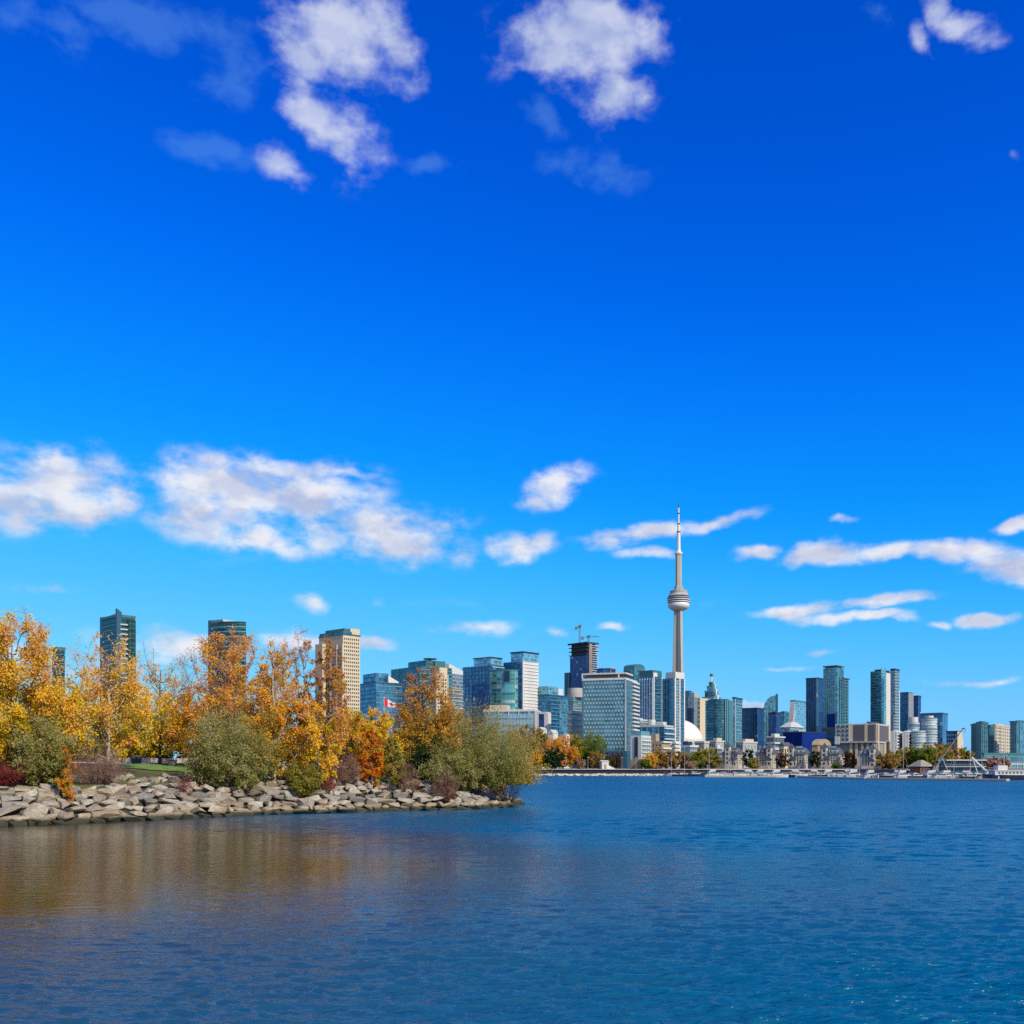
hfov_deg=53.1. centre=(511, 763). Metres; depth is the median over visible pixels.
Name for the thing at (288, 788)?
boulder
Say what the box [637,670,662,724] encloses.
condo tower
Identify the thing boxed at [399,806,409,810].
boulder
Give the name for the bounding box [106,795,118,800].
boulder
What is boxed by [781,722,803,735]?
glass pavilion
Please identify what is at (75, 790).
boulder
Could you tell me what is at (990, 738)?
apartment slab
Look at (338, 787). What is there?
boulder
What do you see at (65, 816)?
boulder
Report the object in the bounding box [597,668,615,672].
apartment tower
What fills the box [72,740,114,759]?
hedge bush
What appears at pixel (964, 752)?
shore tree
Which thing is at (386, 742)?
autumn tree
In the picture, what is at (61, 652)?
condo tower
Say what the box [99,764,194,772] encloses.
park lawn
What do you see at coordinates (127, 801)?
boulder
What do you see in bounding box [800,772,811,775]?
motorboat
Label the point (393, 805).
boulder
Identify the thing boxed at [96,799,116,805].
boulder
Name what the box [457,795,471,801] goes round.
boulder
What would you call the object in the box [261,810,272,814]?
boulder
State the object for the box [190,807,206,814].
boulder
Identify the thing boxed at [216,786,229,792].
boulder
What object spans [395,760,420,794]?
bare brush
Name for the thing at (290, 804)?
boulder
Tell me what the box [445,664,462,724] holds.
condo tower
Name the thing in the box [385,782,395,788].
boulder
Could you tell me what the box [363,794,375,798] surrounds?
boulder
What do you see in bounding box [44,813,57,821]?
boulder
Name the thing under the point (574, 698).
condo tower
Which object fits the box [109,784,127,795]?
boulder
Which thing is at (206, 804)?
boulder
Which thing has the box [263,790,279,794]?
boulder
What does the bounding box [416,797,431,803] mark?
boulder
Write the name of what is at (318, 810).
boulder
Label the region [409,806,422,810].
boulder
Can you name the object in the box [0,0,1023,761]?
sky
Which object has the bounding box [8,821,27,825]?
boulder
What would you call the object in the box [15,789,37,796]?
boulder
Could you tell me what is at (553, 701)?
condo tower
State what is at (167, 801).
boulder
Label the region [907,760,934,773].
hip roof pavilion
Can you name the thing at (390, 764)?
bush
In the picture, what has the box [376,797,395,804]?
boulder
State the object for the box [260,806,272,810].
boulder
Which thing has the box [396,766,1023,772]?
mainland ground
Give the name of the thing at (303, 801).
boulder
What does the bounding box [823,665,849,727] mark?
stepped tower
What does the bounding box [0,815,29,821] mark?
boulder
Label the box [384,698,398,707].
flag
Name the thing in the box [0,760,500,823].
park ground
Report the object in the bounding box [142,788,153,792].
boulder
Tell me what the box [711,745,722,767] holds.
block
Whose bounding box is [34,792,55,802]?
boulder
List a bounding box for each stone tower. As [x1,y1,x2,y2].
[315,628,360,729]
[430,667,447,720]
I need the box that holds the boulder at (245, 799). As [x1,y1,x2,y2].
[238,797,253,802]
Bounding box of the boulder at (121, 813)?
[116,809,127,818]
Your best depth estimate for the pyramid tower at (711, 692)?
2472.36 m
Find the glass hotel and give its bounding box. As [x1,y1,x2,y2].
[582,672,639,767]
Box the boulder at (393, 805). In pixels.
[388,803,399,807]
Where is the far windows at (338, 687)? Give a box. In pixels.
[326,687,340,729]
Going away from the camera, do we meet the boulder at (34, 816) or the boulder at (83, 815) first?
the boulder at (34, 816)
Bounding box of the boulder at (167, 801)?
[158,798,178,803]
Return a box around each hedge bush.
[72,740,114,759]
[144,747,174,757]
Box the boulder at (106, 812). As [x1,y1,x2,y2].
[91,808,118,818]
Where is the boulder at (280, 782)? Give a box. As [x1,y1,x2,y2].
[276,780,285,785]
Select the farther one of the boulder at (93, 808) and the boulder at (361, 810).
the boulder at (361, 810)
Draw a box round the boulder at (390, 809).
[382,808,402,810]
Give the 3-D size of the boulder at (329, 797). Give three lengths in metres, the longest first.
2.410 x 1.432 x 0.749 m
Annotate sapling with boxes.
[55,749,76,801]
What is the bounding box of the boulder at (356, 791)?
[347,787,361,794]
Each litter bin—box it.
[131,755,135,763]
[136,755,141,763]
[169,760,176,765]
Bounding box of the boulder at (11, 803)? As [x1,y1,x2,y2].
[2,801,28,808]
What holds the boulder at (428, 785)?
on the park ground at (141, 773)
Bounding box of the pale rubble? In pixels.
[524,773,663,775]
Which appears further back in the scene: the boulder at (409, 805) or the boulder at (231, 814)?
the boulder at (409, 805)
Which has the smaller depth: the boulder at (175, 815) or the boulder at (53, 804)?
the boulder at (53, 804)
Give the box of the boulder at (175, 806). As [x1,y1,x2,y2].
[163,804,177,810]
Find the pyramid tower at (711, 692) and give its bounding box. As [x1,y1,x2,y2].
[702,672,720,698]
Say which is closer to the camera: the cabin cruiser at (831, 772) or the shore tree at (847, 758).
the cabin cruiser at (831, 772)
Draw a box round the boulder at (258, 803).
[247,801,262,806]
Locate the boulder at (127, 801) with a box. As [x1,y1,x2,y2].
[117,799,129,804]
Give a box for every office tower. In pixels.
[685,691,691,720]
[687,693,698,726]
[697,698,707,740]
[705,699,731,749]
[732,697,742,745]
[742,708,763,749]
[768,712,780,735]
[779,711,788,725]
[788,700,805,730]
[806,677,822,731]
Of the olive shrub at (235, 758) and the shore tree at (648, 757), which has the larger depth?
the shore tree at (648, 757)
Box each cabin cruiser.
[704,770,723,776]
[742,768,756,775]
[766,768,788,776]
[791,770,803,776]
[823,768,834,775]
[843,768,859,776]
[861,768,876,776]
[892,768,908,777]
[924,770,937,777]
[939,770,952,775]
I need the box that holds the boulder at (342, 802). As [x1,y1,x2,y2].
[338,800,350,805]
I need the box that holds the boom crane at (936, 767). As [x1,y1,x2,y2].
[933,728,965,772]
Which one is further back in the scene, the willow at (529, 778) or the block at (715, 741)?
the block at (715, 741)
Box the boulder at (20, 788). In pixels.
[9,785,31,790]
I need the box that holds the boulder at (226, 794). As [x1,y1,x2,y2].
[221,792,230,796]
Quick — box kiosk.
[599,760,614,768]
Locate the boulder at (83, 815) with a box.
[76,813,91,817]
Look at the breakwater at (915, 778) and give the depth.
348.62 m
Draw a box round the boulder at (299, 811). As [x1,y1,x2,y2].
[294,808,315,813]
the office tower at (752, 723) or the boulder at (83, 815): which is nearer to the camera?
the boulder at (83, 815)
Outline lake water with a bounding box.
[0,776,1023,1023]
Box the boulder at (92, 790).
[78,786,96,796]
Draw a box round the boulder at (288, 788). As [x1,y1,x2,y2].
[280,785,291,790]
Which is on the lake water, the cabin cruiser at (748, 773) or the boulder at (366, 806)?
the cabin cruiser at (748, 773)
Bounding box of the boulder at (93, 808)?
[84,804,103,812]
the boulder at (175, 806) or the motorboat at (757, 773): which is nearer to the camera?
the boulder at (175, 806)
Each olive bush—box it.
[5,706,78,785]
[414,736,489,790]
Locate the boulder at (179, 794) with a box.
[174,791,188,797]
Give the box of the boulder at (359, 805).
[354,802,364,809]
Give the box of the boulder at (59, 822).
[51,820,65,823]
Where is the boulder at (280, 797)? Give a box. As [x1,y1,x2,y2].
[271,795,283,799]
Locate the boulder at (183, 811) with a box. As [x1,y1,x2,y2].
[173,809,189,815]
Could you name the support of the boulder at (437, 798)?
on the park ground at (141, 773)
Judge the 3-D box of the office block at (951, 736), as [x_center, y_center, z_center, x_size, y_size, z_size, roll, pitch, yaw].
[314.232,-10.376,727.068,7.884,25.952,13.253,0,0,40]
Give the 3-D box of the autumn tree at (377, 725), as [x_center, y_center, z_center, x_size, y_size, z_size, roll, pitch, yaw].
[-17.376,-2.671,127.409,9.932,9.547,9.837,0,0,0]
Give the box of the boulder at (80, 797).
[73,793,88,801]
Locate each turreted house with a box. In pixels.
[721,742,742,768]
[755,743,777,768]
[787,743,809,768]
[821,743,843,768]
[857,744,881,768]
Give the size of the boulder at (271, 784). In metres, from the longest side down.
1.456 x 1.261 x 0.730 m
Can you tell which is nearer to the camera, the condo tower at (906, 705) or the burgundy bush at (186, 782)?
the burgundy bush at (186, 782)
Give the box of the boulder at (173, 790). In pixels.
[163,788,180,793]
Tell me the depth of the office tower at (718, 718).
1251.99 m
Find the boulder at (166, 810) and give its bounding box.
[155,805,173,815]
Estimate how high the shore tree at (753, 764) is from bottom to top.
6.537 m
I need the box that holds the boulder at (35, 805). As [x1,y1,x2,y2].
[24,803,45,809]
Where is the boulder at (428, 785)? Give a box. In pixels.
[423,783,434,789]
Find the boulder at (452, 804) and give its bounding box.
[444,800,459,807]
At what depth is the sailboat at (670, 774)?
466.08 m
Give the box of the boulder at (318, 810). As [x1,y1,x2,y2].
[313,807,329,813]
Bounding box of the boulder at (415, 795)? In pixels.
[411,792,429,798]
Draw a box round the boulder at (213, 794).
[206,791,220,799]
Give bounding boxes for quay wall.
[529,770,711,774]
[712,770,984,775]
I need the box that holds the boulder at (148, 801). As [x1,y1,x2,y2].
[143,798,157,805]
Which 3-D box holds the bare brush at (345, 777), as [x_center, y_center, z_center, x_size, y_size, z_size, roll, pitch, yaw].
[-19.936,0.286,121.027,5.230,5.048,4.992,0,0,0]
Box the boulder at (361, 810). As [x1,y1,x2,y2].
[357,808,366,812]
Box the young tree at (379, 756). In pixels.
[356,727,385,787]
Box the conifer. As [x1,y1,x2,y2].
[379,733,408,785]
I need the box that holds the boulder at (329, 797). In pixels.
[320,793,340,800]
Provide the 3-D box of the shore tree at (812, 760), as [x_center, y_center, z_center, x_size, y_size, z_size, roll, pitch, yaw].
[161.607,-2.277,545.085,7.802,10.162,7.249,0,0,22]
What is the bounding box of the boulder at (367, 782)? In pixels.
[363,781,375,785]
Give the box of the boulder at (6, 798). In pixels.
[0,795,21,800]
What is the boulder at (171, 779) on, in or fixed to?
on the park ground at (141, 773)
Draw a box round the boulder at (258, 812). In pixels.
[254,809,261,814]
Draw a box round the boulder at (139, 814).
[130,811,146,817]
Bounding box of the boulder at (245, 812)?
[233,809,253,815]
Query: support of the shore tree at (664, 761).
on the mainland ground at (885, 770)
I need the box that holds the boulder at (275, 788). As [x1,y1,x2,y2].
[269,787,281,790]
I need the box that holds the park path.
[73,762,148,763]
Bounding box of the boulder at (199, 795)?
[190,792,208,797]
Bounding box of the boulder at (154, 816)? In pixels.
[144,813,164,819]
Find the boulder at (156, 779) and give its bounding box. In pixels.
[147,777,158,782]
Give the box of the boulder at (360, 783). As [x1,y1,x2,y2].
[349,779,363,785]
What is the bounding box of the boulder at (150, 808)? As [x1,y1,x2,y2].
[143,804,157,811]
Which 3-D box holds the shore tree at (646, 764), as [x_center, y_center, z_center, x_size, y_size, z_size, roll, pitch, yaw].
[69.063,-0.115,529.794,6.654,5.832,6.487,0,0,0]
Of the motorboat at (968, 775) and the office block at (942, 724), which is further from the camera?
the office block at (942, 724)
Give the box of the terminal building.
[835,722,889,767]
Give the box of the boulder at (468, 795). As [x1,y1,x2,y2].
[458,792,470,797]
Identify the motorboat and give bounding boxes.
[688,771,704,775]
[730,772,745,775]
[753,771,761,775]
[783,772,795,776]
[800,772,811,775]
[813,772,827,775]
[830,772,842,776]
[872,772,881,777]
[879,772,895,777]
[907,773,926,777]
[930,773,946,777]
[946,773,962,777]
[960,773,976,778]
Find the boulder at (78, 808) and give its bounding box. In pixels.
[65,804,86,811]
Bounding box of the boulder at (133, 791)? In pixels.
[127,786,141,796]
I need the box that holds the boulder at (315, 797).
[306,795,320,800]
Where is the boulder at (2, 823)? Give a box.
[0,821,7,825]
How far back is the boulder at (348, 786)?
119.79 m
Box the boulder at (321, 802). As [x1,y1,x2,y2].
[314,799,327,805]
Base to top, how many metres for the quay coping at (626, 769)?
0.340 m
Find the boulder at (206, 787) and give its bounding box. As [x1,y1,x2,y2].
[200,784,214,791]
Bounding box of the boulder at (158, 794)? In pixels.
[153,791,164,798]
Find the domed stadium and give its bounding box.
[685,721,702,744]
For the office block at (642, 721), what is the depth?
782.68 m
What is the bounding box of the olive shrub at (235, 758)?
[171,694,279,791]
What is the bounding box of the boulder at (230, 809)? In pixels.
[226,806,233,811]
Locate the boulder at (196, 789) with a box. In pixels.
[192,786,202,791]
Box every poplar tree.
[271,639,305,767]
[286,625,320,771]
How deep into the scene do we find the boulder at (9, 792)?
95.07 m
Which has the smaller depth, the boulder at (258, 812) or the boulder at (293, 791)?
the boulder at (258, 812)
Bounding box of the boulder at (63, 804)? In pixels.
[58,801,69,808]
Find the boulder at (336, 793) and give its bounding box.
[332,789,340,795]
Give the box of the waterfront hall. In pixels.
[982,753,1023,768]
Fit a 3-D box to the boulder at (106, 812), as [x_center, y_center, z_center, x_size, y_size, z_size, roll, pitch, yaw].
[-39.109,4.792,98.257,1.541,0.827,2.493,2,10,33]
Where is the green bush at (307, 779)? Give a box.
[277,752,326,797]
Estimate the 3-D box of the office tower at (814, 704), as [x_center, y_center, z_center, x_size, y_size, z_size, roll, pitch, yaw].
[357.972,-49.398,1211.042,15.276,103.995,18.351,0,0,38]
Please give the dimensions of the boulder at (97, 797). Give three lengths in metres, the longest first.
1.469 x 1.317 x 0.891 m
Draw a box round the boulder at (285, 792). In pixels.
[279,790,291,796]
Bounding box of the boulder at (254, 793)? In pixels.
[246,790,262,795]
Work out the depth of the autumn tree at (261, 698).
117.24 m
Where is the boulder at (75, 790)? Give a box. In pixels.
[60,788,77,794]
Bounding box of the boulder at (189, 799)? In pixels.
[180,796,198,802]
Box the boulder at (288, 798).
[285,796,297,800]
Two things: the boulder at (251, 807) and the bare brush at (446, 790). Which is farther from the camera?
the bare brush at (446, 790)
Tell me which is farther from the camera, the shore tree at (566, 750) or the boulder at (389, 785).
the shore tree at (566, 750)
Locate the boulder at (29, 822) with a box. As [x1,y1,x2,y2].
[27,820,34,824]
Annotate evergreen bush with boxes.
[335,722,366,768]
[395,738,434,779]
[420,731,443,777]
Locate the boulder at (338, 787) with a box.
[334,786,344,789]
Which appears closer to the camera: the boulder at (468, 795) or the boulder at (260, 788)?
the boulder at (260, 788)
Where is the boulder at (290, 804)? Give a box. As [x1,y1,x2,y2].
[281,801,297,806]
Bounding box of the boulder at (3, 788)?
[0,786,9,789]
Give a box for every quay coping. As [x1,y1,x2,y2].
[540,769,712,769]
[713,769,983,770]
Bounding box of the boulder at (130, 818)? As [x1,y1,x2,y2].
[121,814,144,820]
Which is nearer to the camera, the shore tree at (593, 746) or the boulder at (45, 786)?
the boulder at (45, 786)
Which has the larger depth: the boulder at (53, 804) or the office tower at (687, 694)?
the office tower at (687, 694)
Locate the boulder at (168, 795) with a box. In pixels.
[162,791,175,798]
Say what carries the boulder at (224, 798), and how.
on the park ground at (141, 773)
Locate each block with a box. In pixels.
[360,673,402,749]
[484,705,541,767]
[537,712,550,736]
[567,710,581,767]
[630,731,651,768]
[637,718,647,724]
[637,720,674,767]
[650,734,671,768]
[671,741,680,768]
[681,741,698,754]
[694,741,709,767]
[708,738,724,751]
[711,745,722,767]
[735,739,757,767]
[766,734,784,767]
[779,742,789,767]
[783,730,825,766]
[821,727,835,745]
[886,740,890,752]
[891,730,901,766]
[902,730,910,766]
[919,713,947,756]
[946,731,962,756]
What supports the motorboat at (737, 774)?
on the lake water
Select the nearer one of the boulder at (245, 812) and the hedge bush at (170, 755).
the boulder at (245, 812)
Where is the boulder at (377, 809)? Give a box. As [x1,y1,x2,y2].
[372,807,383,811]
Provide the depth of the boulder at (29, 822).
92.35 m
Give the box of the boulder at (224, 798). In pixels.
[220,795,236,801]
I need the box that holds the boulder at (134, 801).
[129,797,138,805]
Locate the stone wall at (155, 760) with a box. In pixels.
[95,757,194,763]
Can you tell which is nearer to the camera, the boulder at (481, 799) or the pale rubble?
the boulder at (481, 799)
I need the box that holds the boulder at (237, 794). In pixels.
[231,789,244,797]
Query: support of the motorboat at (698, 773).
on the lake water
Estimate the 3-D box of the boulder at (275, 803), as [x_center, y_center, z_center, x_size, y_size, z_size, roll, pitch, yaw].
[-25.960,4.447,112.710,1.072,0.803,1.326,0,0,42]
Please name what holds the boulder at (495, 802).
on the park ground at (141, 773)
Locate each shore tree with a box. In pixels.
[505,721,545,756]
[525,747,545,767]
[527,730,552,768]
[540,732,585,768]
[544,747,565,768]
[567,728,612,768]
[576,759,585,768]
[586,751,603,768]
[603,755,612,766]
[610,753,621,767]
[639,758,651,768]
[642,752,658,768]
[650,749,676,768]
[670,750,690,768]
[685,760,697,768]
[687,753,705,768]
[689,746,723,768]
[741,748,757,767]
[747,757,759,768]
[775,751,791,767]
[808,750,822,768]
[831,762,840,768]
[841,750,857,768]
[874,751,901,768]
[886,749,907,767]
[899,747,911,768]
[906,745,934,762]
[922,742,950,768]
[933,741,960,768]
[949,746,974,759]
[981,756,1010,769]
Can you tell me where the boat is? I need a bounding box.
[937,760,986,775]
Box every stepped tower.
[391,658,451,729]
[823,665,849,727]
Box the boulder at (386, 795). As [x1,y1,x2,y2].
[377,792,390,798]
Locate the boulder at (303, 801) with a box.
[294,798,313,806]
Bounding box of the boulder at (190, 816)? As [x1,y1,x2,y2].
[181,813,198,818]
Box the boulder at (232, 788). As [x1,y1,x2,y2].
[230,786,240,791]
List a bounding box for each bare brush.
[69,741,136,784]
[328,745,361,784]
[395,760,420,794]
[432,764,460,802]
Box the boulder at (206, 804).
[198,802,215,807]
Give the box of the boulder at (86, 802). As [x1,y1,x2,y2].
[80,799,93,805]
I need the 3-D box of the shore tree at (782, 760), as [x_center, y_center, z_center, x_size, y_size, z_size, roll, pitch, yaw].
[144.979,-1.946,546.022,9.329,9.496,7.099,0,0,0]
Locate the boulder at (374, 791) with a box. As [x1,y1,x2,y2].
[368,789,381,793]
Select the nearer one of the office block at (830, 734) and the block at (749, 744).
the block at (749, 744)
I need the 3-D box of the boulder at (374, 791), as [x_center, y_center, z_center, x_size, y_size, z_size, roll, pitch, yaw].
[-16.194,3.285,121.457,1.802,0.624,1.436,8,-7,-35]
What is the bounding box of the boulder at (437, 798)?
[431,796,444,800]
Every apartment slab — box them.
[970,723,975,758]
[976,721,988,763]
[988,725,994,752]
[992,724,1009,752]
[1009,720,1023,752]
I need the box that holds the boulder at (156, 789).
[151,788,162,793]
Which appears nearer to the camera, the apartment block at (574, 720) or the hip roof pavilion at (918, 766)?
the hip roof pavilion at (918, 766)
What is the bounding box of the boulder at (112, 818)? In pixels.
[103,816,120,821]
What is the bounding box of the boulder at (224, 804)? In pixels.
[215,802,230,806]
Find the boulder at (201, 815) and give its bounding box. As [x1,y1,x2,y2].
[198,813,211,817]
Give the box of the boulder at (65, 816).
[57,812,74,820]
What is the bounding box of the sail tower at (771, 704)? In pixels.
[764,694,777,745]
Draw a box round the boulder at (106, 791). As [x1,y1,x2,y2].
[96,788,113,795]
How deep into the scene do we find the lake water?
38.38 m
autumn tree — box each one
[0,604,98,781]
[1,692,20,741]
[24,684,110,759]
[52,628,180,774]
[103,639,209,763]
[105,696,171,757]
[151,690,220,757]
[157,624,300,772]
[221,675,281,760]
[241,637,323,781]
[276,725,323,764]
[277,694,349,783]
[306,705,381,757]
[308,636,353,770]
[339,706,409,778]
[371,730,403,767]
[387,665,463,770]
[424,692,483,757]
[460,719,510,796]
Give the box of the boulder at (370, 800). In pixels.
[364,798,377,803]
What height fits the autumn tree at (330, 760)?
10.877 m
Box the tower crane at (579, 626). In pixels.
[575,624,580,641]
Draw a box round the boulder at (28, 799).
[21,795,35,803]
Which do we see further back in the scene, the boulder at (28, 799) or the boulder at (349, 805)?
the boulder at (349, 805)
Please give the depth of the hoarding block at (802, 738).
826.66 m
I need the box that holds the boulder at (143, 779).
[137,777,147,782]
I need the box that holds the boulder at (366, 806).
[363,803,380,808]
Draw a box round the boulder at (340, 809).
[337,806,355,812]
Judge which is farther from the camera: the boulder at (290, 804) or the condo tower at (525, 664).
the condo tower at (525, 664)
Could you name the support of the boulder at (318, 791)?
on the park ground at (141, 773)
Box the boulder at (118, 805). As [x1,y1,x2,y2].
[101,802,124,809]
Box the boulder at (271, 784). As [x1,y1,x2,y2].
[265,781,276,786]
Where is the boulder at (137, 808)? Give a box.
[131,806,142,811]
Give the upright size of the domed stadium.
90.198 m
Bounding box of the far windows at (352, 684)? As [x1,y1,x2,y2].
[344,684,358,712]
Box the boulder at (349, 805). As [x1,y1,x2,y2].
[344,803,355,810]
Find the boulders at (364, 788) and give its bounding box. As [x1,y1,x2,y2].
[31,779,524,817]
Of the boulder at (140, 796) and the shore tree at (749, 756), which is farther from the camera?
the shore tree at (749, 756)
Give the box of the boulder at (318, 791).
[307,789,325,796]
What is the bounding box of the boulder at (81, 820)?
[65,817,89,822]
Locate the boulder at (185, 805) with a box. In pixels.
[177,801,198,811]
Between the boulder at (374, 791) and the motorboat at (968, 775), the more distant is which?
the motorboat at (968, 775)
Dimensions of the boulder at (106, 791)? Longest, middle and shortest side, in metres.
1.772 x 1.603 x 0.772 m
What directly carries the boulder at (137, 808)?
on the park ground at (141, 773)
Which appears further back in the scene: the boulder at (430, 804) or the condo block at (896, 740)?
the condo block at (896, 740)
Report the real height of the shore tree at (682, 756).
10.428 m
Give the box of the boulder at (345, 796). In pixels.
[339,792,355,799]
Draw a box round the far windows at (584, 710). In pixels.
[584,710,623,747]
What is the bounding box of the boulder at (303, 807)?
[297,805,308,809]
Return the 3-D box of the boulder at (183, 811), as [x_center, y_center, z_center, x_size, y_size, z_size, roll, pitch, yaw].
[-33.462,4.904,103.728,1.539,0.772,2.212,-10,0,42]
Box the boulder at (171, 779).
[168,776,182,782]
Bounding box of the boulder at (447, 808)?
[437,807,455,809]
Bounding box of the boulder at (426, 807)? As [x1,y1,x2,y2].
[421,805,435,810]
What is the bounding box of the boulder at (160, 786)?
[152,784,167,788]
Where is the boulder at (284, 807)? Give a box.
[280,805,293,812]
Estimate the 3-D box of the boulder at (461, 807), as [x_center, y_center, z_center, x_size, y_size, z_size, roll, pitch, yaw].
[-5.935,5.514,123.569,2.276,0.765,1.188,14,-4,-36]
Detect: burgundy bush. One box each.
[0,755,28,785]
[173,773,192,794]
[320,767,337,794]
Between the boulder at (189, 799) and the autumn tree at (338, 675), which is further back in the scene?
the autumn tree at (338, 675)
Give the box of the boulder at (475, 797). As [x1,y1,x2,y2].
[471,795,478,799]
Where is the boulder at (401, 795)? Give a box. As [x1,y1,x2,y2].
[393,792,408,797]
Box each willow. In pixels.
[423,693,542,794]
[479,719,551,802]
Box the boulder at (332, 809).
[328,807,336,812]
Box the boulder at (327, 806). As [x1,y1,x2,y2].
[322,804,332,809]
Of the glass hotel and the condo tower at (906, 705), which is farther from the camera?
the condo tower at (906, 705)
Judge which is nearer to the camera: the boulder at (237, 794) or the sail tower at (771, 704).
the boulder at (237, 794)
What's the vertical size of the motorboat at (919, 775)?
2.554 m
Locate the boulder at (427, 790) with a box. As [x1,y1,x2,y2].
[419,788,433,793]
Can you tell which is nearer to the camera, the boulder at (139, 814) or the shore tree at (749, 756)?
the boulder at (139, 814)
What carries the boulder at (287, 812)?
on the park ground at (141, 773)
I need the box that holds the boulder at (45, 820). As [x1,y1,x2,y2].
[35,816,51,824]
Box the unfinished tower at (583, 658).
[564,642,598,695]
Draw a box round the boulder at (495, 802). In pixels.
[490,800,498,806]
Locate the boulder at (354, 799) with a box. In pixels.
[348,796,363,802]
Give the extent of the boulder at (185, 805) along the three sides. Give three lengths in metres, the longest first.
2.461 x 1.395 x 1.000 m
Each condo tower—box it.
[51,647,65,744]
[100,608,135,748]
[208,619,246,731]
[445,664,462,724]
[462,657,503,737]
[489,669,517,708]
[503,651,538,709]
[537,686,567,736]
[567,688,581,710]
[623,664,644,680]
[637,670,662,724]
[662,672,684,763]
[870,668,889,724]
[890,668,899,739]
[900,692,912,731]
[907,717,919,730]
[910,731,925,749]
[913,695,920,730]
[921,716,937,765]
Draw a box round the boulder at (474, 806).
[467,804,482,808]
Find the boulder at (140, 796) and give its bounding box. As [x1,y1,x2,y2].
[132,793,154,801]
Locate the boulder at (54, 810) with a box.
[50,807,64,813]
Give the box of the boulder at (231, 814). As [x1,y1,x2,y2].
[222,812,237,816]
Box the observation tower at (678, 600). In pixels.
[667,502,689,672]
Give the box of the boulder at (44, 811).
[31,807,48,814]
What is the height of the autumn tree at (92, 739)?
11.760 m
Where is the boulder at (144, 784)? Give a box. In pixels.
[135,782,150,786]
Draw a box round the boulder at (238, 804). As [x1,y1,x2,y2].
[230,801,243,807]
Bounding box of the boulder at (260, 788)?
[250,784,268,791]
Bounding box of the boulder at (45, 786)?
[39,783,53,788]
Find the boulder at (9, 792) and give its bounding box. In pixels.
[0,789,14,795]
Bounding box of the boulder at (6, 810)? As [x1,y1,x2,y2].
[0,805,22,815]
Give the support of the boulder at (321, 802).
on the park ground at (141, 773)
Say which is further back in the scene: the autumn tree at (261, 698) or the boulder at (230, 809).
the autumn tree at (261, 698)
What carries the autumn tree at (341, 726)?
on the park ground at (141, 773)
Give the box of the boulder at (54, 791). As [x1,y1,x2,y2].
[38,788,59,795]
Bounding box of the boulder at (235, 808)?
[232,807,248,810]
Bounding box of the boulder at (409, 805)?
[400,803,412,807]
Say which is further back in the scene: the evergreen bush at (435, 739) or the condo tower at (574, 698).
the condo tower at (574, 698)
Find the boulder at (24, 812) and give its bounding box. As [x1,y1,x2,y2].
[19,809,32,815]
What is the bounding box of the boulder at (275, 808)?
[272,806,280,810]
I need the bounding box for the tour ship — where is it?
[982,765,1023,779]
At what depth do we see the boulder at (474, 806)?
124.39 m
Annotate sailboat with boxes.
[664,751,675,775]
[672,751,692,775]
[729,751,740,773]
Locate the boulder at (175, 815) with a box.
[165,812,183,818]
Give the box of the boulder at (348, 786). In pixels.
[345,783,356,789]
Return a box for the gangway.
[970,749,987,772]
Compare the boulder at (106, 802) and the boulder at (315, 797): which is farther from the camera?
the boulder at (315, 797)
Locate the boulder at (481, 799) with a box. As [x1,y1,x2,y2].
[475,796,487,802]
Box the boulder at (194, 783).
[185,781,196,786]
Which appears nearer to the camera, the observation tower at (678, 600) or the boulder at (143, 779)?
the boulder at (143, 779)
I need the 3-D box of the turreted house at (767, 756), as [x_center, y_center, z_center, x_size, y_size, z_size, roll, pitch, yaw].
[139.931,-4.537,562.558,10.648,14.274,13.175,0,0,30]
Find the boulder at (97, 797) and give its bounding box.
[91,793,105,801]
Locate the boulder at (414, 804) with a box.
[411,802,423,806]
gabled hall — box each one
[536,727,546,767]
[548,730,557,767]
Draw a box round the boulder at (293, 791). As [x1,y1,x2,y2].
[291,789,306,797]
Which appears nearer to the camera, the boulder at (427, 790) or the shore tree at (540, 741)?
the boulder at (427, 790)
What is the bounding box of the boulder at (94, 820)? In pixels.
[88,818,105,822]
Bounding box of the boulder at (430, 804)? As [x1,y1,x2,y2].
[426,802,436,806]
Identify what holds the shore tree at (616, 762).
on the mainland ground at (885, 770)
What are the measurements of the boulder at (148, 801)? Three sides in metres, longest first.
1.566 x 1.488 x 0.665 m
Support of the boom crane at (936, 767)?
in the lake water
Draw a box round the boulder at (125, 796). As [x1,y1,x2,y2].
[114,793,131,799]
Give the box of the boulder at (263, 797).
[256,794,271,801]
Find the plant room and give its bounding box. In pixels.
[559,732,569,767]
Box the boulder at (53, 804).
[41,800,59,809]
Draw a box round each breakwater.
[707,773,775,777]
[796,774,1009,780]
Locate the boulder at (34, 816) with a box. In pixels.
[27,812,44,820]
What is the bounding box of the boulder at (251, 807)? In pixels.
[246,804,259,810]
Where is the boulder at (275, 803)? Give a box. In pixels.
[272,801,281,806]
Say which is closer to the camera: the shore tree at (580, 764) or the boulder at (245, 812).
the boulder at (245, 812)
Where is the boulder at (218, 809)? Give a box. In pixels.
[208,805,226,814]
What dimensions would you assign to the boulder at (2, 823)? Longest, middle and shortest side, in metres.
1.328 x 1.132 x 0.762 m
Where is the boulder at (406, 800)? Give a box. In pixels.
[398,797,414,802]
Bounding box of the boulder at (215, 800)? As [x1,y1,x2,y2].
[198,798,220,802]
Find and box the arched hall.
[812,739,830,767]
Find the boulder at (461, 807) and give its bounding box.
[456,805,470,809]
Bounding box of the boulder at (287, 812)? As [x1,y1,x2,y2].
[281,810,293,813]

